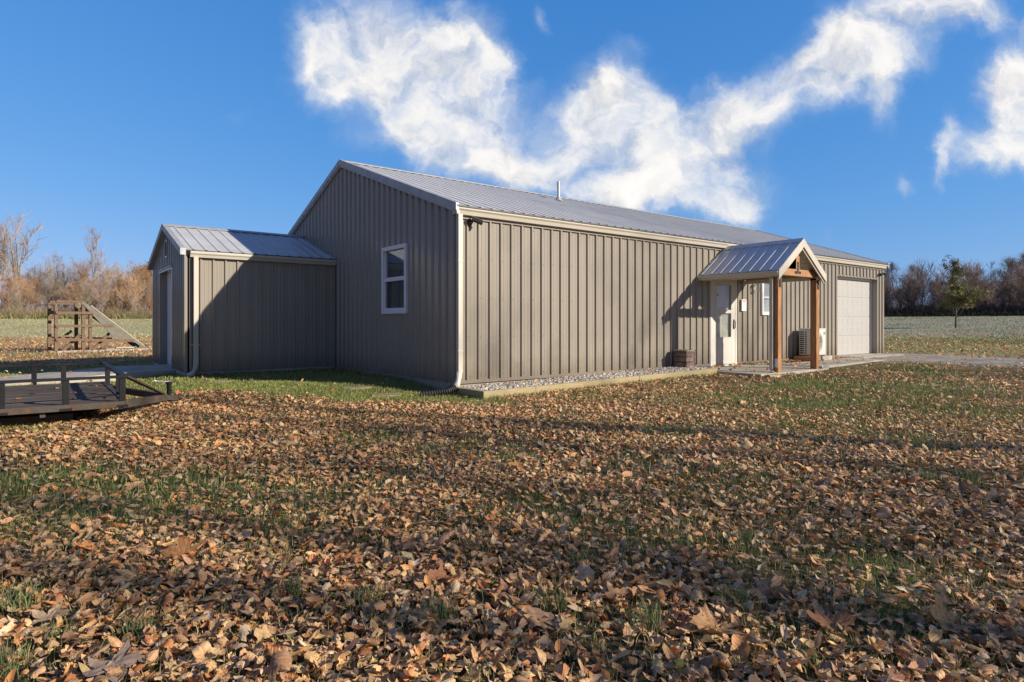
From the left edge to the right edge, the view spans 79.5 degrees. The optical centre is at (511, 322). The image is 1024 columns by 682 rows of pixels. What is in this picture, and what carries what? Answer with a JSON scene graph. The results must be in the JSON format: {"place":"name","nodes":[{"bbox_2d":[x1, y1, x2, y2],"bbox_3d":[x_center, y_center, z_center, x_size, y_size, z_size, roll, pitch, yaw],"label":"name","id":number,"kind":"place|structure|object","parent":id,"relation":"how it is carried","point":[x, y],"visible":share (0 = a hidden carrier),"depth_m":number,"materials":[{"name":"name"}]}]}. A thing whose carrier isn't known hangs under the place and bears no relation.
{"place":"outdoors","nodes":[
{"label":"outdoors","id":0,"kind":"place"},
{"bbox_2d":[0,315,1023,681],"bbox_3d":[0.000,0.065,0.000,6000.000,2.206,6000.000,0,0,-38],"label":"ground","id":1,"kind":"structure","parent":0,"point":[138,328],"depth_m":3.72,"materials":[{"name":"green plant"}]},
{"bbox_2d":[0,232,16,303],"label":"bare tree","id":2,"kind":"object","parent":1,"relation":"on","point":[2,267],"visible":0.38,"depth_m":104.35,"materials":[{"name":"brown plant"}]},
{"bbox_2d":[0,237,19,280],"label":"bare tree","id":3,"kind":"object","parent":1,"relation":"on","point":[3,256],"visible":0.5,"depth_m":102.24,"materials":[{"name":"brown plant"}]},
{"bbox_2d":[0,208,45,297],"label":"bare tree","id":4,"kind":"object","parent":1,"relation":"on","point":[14,265],"visible":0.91,"depth_m":99.23,"materials":[{"name":"brown plant"}]},
{"bbox_2d":[35,284,62,306],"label":"bare tree","id":5,"kind":"object","parent":1,"relation":"on","point":[50,294],"visible":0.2,"depth_m":98.16,"materials":[{"name":"brown plant"}]},
{"bbox_2d":[41,258,69,294],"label":"bare tree","id":6,"kind":"object","parent":1,"relation":"on","point":[51,279],"visible":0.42,"depth_m":108.10,"materials":[{"name":"brown plant"}]},
{"bbox_2d":[32,252,91,309],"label":"bare tree","id":7,"kind":"object","parent":1,"relation":"on","point":[61,268],"visible":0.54,"depth_m":102.45,"materials":[{"name":"brown plant"}]},
{"bbox_2d":[58,280,77,299],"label":"bare tree","id":8,"kind":"object","parent":1,"relation":"on","point":[70,291],"visible":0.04,"depth_m":96.22,"materials":[{"name":"brown plant"}]},
{"bbox_2d":[0,266,151,314],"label":"shrub layer","id":9,"kind":"object","parent":1,"relation":"on","point":[91,297],"visible":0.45,"depth_m":83.97,"materials":[{"name":"brown plant"}]},
{"bbox_2d":[0,302,151,318],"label":"undergrowth","id":10,"kind":"object","parent":1,"relation":"on","point":[16,310],"visible":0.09,"depth_m":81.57,"materials":[{"name":"brown plant"}]},
{"bbox_2d":[1,254,151,310],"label":"wood mass","id":11,"kind":"object","parent":1,"relation":"on","point":[87,274],"visible":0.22,"depth_m":90.90,"materials":[{"name":"brown plant"}]},
{"bbox_2d":[0,365,174,385],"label":"concrete ramp","id":12,"kind":"structure","parent":1,"relation":"on","point":[136,372],"depth_m":12.52,"materials":[{"name":"grey concrete"}]},
{"bbox_2d":[0,362,183,425],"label":"utility trailer","id":13,"kind":"object","parent":1,"relation":"on","point":[44,399],"visible":0.97,"depth_m":7.22,"materials":[{"name":"metal"}]},
{"bbox_2d":[73,259,117,305],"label":"bare tree","id":14,"kind":"object","parent":1,"relation":"on","point":[105,274],"visible":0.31,"depth_m":103.26,"materials":[{"name":"brown plant"}]},
{"bbox_2d":[83,224,108,286],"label":"bare tree","id":15,"kind":"object","parent":1,"relation":"on","point":[96,240],"visible":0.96,"depth_m":99.37,"materials":[{"name":"brown plant"}]},
{"bbox_2d":[47,300,148,352],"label":"loading ramp","id":16,"kind":"structure","parent":1,"relation":"on","point":[116,331],"depth_m":24.55,"materials":[{"name":"brown wood"}]},
{"bbox_2d":[103,259,135,297],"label":"bare tree","id":17,"kind":"object","parent":1,"relation":"on","point":[117,267],"visible":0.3,"depth_m":109.03,"materials":[{"name":"brown plant"}]},
{"bbox_2d":[107,347,133,348],"bbox_3d":[-16.327,1.077,25.628,0.660,0.150,1.333,0,0,29],"label":"scrap lumber","id":18,"kind":"object","parent":1,"relation":"on","point":[121,348],"visible":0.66,"depth_m":25.50,"materials":[{"name":"beige wood"}]},
{"bbox_2d":[111,265,140,304],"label":"bare tree","id":19,"kind":"object","parent":1,"relation":"on","point":[129,270],"visible":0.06,"depth_m":103.57,"materials":[{"name":"brown plant"}]},
{"bbox_2d":[119,261,151,308],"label":"bare tree","id":20,"kind":"object","parent":1,"relation":"on","point":[149,272],"visible":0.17,"depth_m":100.44,"materials":[{"name":"brown plant"}]},
{"bbox_2d":[203,380,230,382],"bbox_3d":[-5.301,1.079,11.078,0.494,0.062,0.343,0,0,-38],"label":"stepping stone","id":21,"kind":"object","parent":1,"relation":"on","point":[217,381],"visible":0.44,"depth_m":10.98,"materials":[{"name":"grey stone"}]},
{"bbox_2d":[147,223,336,376],"bbox_3d":[-6.484,-0.362,14.529,3.130,3.668,4.529,0,0,-38],"label":"annex","id":22,"kind":"object","parent":1,"relation":"on","point":[229,300],"visible":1,"depth_m":12.99,"materials":[{"name":"beige paint"}]},
{"bbox_2d":[167,272,170,364],"bbox_3d":[-7.635,-0.093,13.894,0.047,2.130,1.620,0,0,-38],"label":"overhead door","id":23,"kind":"structure","parent":22,"relation":"in","point":[169,274],"depth_m":14.27,"materials":[{"name":"white plastic"}]},
{"bbox_2d":[285,380,317,382],"bbox_3d":[-3.689,1.066,10.846,0.562,0.062,0.358,0,0,-38],"label":"stepping stone","id":24,"kind":"object","parent":1,"relation":"on","point":[304,381],"visible":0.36,"depth_m":10.82,"materials":[{"name":"grey stone"}]},
{"bbox_2d":[341,386,371,389],"bbox_3d":[-2.579,1.087,10.146,0.495,0.062,0.376,0,0,-38],"label":"stepping stone","id":25,"kind":"object","parent":1,"relation":"on","point":[356,387],"visible":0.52,"depth_m":10.03,"materials":[{"name":"grey stone"}]},
{"bbox_2d":[372,393,400,396],"bbox_3d":[-1.966,1.149,9.645,0.460,0.062,0.385,0,0,-12],"label":"stepping stone","id":26,"kind":"object","parent":1,"relation":"on","point":[391,394],"visible":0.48,"depth_m":9.58,"materials":[{"name":"grey stone"}]},
{"bbox_2d":[420,384,458,395],"bbox_3d":[-1.131,1.056,9.622,0.609,0.202,0.150,0,0,-24],"label":"drain pipe","id":27,"kind":"object","parent":1,"relation":"on","point":[452,388],"visible":0.94,"depth_m":9.59,"materials":[{"name":"black plastic"}]},
{"bbox_2d":[458,387,483,397],"bbox_3d":[-0.635,1.107,9.574,0.095,0.150,0.613,0,0,-38],"label":"landscape timber","id":28,"kind":"object","parent":1,"relation":"on","point":[475,393],"visible":0.51,"depth_m":9.53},
{"bbox_2d":[480,386,535,398],"bbox_3d":[-0.052,1.102,9.575,1.020,0.160,0.095,0,0,-38],"label":"landscape timber","id":29,"kind":"object","parent":1,"relation":"on","point":[508,391],"visible":0.56,"depth_m":9.49,"materials":[{"name":"beige wood"}]},
{"bbox_2d":[0,332,1023,681],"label":"leaf litter","id":30,"kind":"object","parent":1,"relation":"on","point":[316,656],"visible":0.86,"depth_m":3.16,"materials":[{"name":"brown plant"}]},
{"bbox_2d":[30,604,71,625],"bbox_3d":[-1.739,1.099,2.317,0.131,0.040,0.124,0,0,-38],"label":"fallen leaf","id":31,"kind":"object","parent":30,"relation":"on","point":[43,615],"visible":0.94,"depth_m":2.33,"materials":[{"name":"beige plant"}]},
{"bbox_2d":[82,637,143,681],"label":"fallen leaf","id":32,"kind":"object","parent":30,"relation":"on","point":[120,658],"visible":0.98,"depth_m":1.99,"materials":[{"name":"plant"}]},
{"bbox_2d":[100,647,148,660],"bbox_3d":[-1.297,1.112,2.058,0.137,0.021,0.062,0,0,-38],"label":"fallen leaf","id":33,"kind":"object","parent":30,"relation":"on","point":[134,649],"visible":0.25,"depth_m":2.08,"materials":[{"name":"brown plant"}]},
{"bbox_2d":[160,536,203,562],"bbox_3d":[-1.551,1.069,2.892,0.186,0.089,0.116,0,0,-27],"label":"fallen leaf","id":34,"kind":"object","parent":30,"relation":"on","point":[183,545],"visible":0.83,"depth_m":2.93,"materials":[{"name":"brown plant"}]},
{"bbox_2d":[428,562,458,586],"bbox_3d":[-0.290,1.081,2.642,0.131,0.068,0.107,0,0,-38],"label":"fallen leaf","id":35,"kind":"object","parent":30,"relation":"on","point":[443,577],"visible":0.98,"depth_m":2.65,"materials":[{"name":"brown plant"}]},
{"bbox_2d":[527,607,571,629],"bbox_3d":[0.137,1.081,2.250,0.176,0.048,0.089,0,0,17],"label":"fallen leaf","id":36,"kind":"object","parent":30,"relation":"on","point":[538,613],"visible":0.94,"depth_m":2.27,"materials":[{"name":"brown plant"}]},
{"bbox_2d":[689,603,746,634],"bbox_3d":[0.736,1.078,2.226,0.186,0.072,0.139,0,0,-2],"label":"fallen leaf","id":37,"kind":"object","parent":30,"relation":"on","point":[708,618],"visible":0.99,"depth_m":2.24,"materials":[{"name":"beige plant"}]},
{"bbox_2d":[806,606,862,635],"bbox_3d":[1.187,1.098,2.282,0.184,0.053,0.172,0,0,1],"label":"fallen leaf","id":38,"kind":"object","parent":30,"relation":"on","point":[825,617],"visible":0.98,"depth_m":2.29,"materials":[{"name":"brown plant"}]},
{"bbox_2d":[930,593,972,633],"bbox_3d":[1.620,1.081,2.292,0.124,0.094,0.156,0,0,14],"label":"fallen leaf","id":39,"kind":"object","parent":30,"relation":"on","point":[942,615],"visible":0.95,"depth_m":2.31,"materials":[{"name":"brown plant"}]},
{"bbox_2d":[535,376,638,392],"bbox_3d":[1.342,1.083,10.653,2.496,0.198,0.094,0,0,-38],"label":"landscape timber","id":40,"kind":"object","parent":1,"relation":"on","point":[607,381],"visible":0.53,"depth_m":10.54,"materials":[{"name":"beige wood"}]},
{"bbox_2d":[288,159,888,393],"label":"metal building","id":41,"kind":"structure","parent":1,"relation":"on","point":[433,288],"depth_m":12.37,"materials":[{"name":"beige paint"}]},
{"bbox_2d":[381,243,407,313],"bbox_3d":[-2.176,-0.806,11.558,0.130,1.275,1.000,0,0,-38],"label":"window","id":42,"kind":"structure","parent":41,"relation":"in","point":[400,307],"depth_m":11.65,"materials":[{"name":"white plastic"}]},
{"bbox_2d":[467,216,484,225],"bbox_3d":[-0.590,-1.651,10.009,0.303,0.145,0.118,0,0,9],"label":"security camera","id":43,"kind":"object","parent":41,"relation":"attached to","point":[475,220],"visible":1,"depth_m":9.98,"materials":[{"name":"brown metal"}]},
{"bbox_2d":[713,281,735,364],"bbox_3d":[4.970,0.002,14.406,0.905,1.940,0.094,0,0,-38],"label":"storm door","id":44,"kind":"structure","parent":41,"relation":"in","point":[723,347],"depth_m":14.42,"materials":[{"name":"white paint"}]},
{"bbox_2d":[717,285,729,336],"bbox_3d":[4.918,0.002,14.474,0.885,1.940,0.042,0,0,-38],"label":"window","id":45,"kind":"structure","parent":44,"relation":"in","point":[723,300],"depth_m":14.50,"materials":[{"name":"glass"}]},
{"bbox_2d":[741,299,745,310],"bbox_3d":[5.610,-0.423,14.899,0.190,0.280,0.036,0,0,-38],"label":"notice box","id":46,"kind":"object","parent":41,"relation":"attached to","point":[743,304],"visible":1,"depth_m":14.87,"materials":[{"name":"white plastic"}]},
{"bbox_2d":[753,284,761,290],"bbox_3d":[6.051,-0.882,15.138,0.142,0.229,0.195,0,0,-38],"label":"wall lantern","id":47,"kind":"object","parent":41,"relation":"attached to","point":[754,286],"depth_m":15.18,"materials":[{"name":"metal"}]},
{"bbox_2d":[761,283,768,314],"bbox_3d":[6.505,-0.641,15.639,0.670,0.895,0.098,0,0,-38],"label":"window","id":48,"kind":"structure","parent":41,"relation":"in","point":[764,288],"depth_m":15.57,"materials":[{"name":"white plastic"}]},
{"bbox_2d":[837,277,871,354],"bbox_3d":[10.410,-0.198,18.860,2.706,2.340,0.070,0,0,-38],"label":"garage door","id":49,"kind":"structure","parent":41,"relation":"in","point":[854,295],"depth_m":18.97,"materials":[{"name":"white metal"}]},
{"bbox_2d":[637,368,716,381],"bbox_3d":[3.298,1.061,12.161,2.436,0.222,0.095,0,0,-38],"label":"landscape timber","id":50,"kind":"object","parent":1,"relation":"on","point":[677,374],"visible":0.53,"depth_m":12.06,"materials":[{"name":"beige wood"}]},
{"bbox_2d":[764,374,781,377],"bbox_3d":[5.177,1.085,12.187,0.450,0.115,0.120,0,0,-38],"label":"landscape timber","id":51,"kind":"object","parent":1,"relation":"on","point":[775,375],"visible":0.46,"depth_m":12.14,"materials":[{"name":"beige wood"}]},
{"bbox_2d":[793,356,820,361],"bbox_3d":[7.771,0.968,16.198,0.540,0.168,0.460,0,0,-38],"label":"wood block","id":52,"kind":"object","parent":1,"relation":"on","point":[807,358],"depth_m":16.08,"materials":[{"name":"brown wood"}]},
{"bbox_2d":[714,353,903,377],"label":"concrete walk","id":53,"kind":"structure","parent":1,"relation":"on","point":[742,370],"depth_m":14.28,"materials":[{"name":"grey concrete"}]},
{"bbox_2d":[819,355,831,359],"bbox_3d":[8.278,0.968,16.590,0.540,0.168,0.460,0,0,-38],"label":"concrete block","id":54,"kind":"object","parent":53,"relation":"on","point":[827,357],"depth_m":16.40,"materials":[{"name":"white concrete"}]},
{"bbox_2d":[799,328,825,355],"bbox_3d":[8.054,0.525,16.512,0.983,0.750,0.469,0,0,-38],"label":"heat pump","id":55,"kind":"object","parent":54,"relation":"on","point":[804,341],"visible":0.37,"depth_m":16.26,"materials":[{"name":"white metal"}]},
{"bbox_2d":[884,260,899,302],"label":"bare tree","id":56,"kind":"object","parent":1,"relation":"on","point":[890,267],"visible":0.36,"depth_m":111.21,"materials":[{"name":"brown plant"}]},
{"bbox_2d":[884,267,920,305],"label":"bare tree","id":57,"kind":"object","parent":1,"relation":"on","point":[893,277],"visible":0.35,"depth_m":106.51,"materials":[{"name":"brown plant"}]},
{"bbox_2d":[902,263,929,298],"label":"bare tree","id":58,"kind":"object","parent":1,"relation":"on","point":[912,267],"visible":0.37,"depth_m":111.16,"materials":[{"name":"brown plant"}]},
{"bbox_2d":[834,353,1023,367],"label":"gravel drive","id":59,"kind":"structure","parent":1,"relation":"on","point":[973,361],"depth_m":16.59,"materials":[{"name":"grey gravel"}]},
{"bbox_2d":[919,278,946,303],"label":"bare tree","id":60,"kind":"object","parent":1,"relation":"on","point":[930,286],"visible":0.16,"depth_m":106.90,"materials":[{"name":"brown plant"}]},
{"bbox_2d":[884,256,1023,313],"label":"shrub layer","id":61,"kind":"object","parent":1,"relation":"on","point":[909,293],"visible":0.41,"depth_m":88.95,"materials":[{"name":"plant"}]},
{"bbox_2d":[884,295,1023,314],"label":"undergrowth","id":62,"kind":"object","parent":1,"relation":"on","point":[978,309],"visible":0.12,"depth_m":85.61,"materials":[{"name":"brown plant"}]},
{"bbox_2d":[884,308,1023,316],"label":"undergrowth","id":63,"kind":"object","parent":1,"relation":"on","point":[966,313],"visible":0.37,"depth_m":81.57,"materials":[{"name":"plant"}]},
{"bbox_2d":[884,276,1023,307],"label":"wood mass","id":64,"kind":"object","parent":1,"relation":"on","point":[1001,290],"visible":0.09,"depth_m":91.60,"materials":[{"name":"brown plant"}]},
{"bbox_2d":[934,254,994,327],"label":"young tree","id":65,"kind":"object","parent":1,"relation":"on","point":[957,297],"visible":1,"depth_m":51.09,"materials":[{"name":"green plant"}]},
{"bbox_2d":[979,256,1020,298],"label":"bare tree","id":66,"kind":"object","parent":1,"relation":"on","point":[1008,271],"visible":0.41,"depth_m":103.67,"materials":[{"name":"brown plant"}]},
{"bbox_2d":[990,255,1022,301],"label":"bare tree","id":67,"kind":"object","parent":1,"relation":"on","point":[1008,259],"visible":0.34,"depth_m":108.06,"materials":[{"name":"brown plant"}]},
{"bbox_2d":[1003,252,1023,275],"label":"bare tree","id":68,"kind":"object","parent":1,"relation":"on","point":[1021,260],"visible":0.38,"depth_m":103.68,"materials":[{"name":"brown plant"}]},
{"bbox_2d":[0,0,1023,310],"label":"sky","id":69,"kind":"structure","parent":0,"point":[880,130],"materials":[{"name":"blue"}]},
{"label":"stone bed","id":70,"kind":"structure","parent":0,"visible":0},
{"bbox_2d":[461,366,712,390],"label":"gravel","id":71,"kind":"structure","parent":70,"relation":"on","point":[546,381],"depth_m":11.04,"materials":[{"name":"grey gravel"}]},
{"bbox_3d":[3.679,0.993,13.121,0.310,0.098,0.330,0,0,-38],"label":"stone block","id":72,"kind":"object","parent":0,"visible":0},
{"bbox_2d":[674,362,694,366],"bbox_3d":[3.684,0.885,13.125,0.310,0.098,0.330,0,0,-38],"label":"stone block","id":73,"kind":"object","parent":72,"relation":"on","point":[683,364],"depth_m":13.00,"materials":[{"name":"stone"}]},
{"bbox_2d":[674,357,694,361],"bbox_3d":[3.676,0.777,13.119,0.310,0.098,0.330,0,0,-38],"label":"stone block","id":74,"kind":"object","parent":73,"relation":"on","point":[684,359],"depth_m":13.00,"materials":[{"name":"brown stone"}]},
{"bbox_2d":[674,351,694,356],"bbox_3d":[3.681,0.669,13.123,0.310,0.098,0.330,0,0,-38],"label":"stone block","id":75,"kind":"object","parent":74,"relation":"on","point":[685,354],"depth_m":13.00,"materials":[{"name":"brown stone"}]},
{"bbox_2d":[673,349,695,351],"bbox_3d":[3.679,0.595,13.121,0.330,0.030,0.350,0,0,-38],"label":"capstone","id":76,"kind":"object","parent":75,"relation":"on","point":[682,350],"visible":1,"depth_m":12.99,"materials":[{"name":"stone"}]}
]}

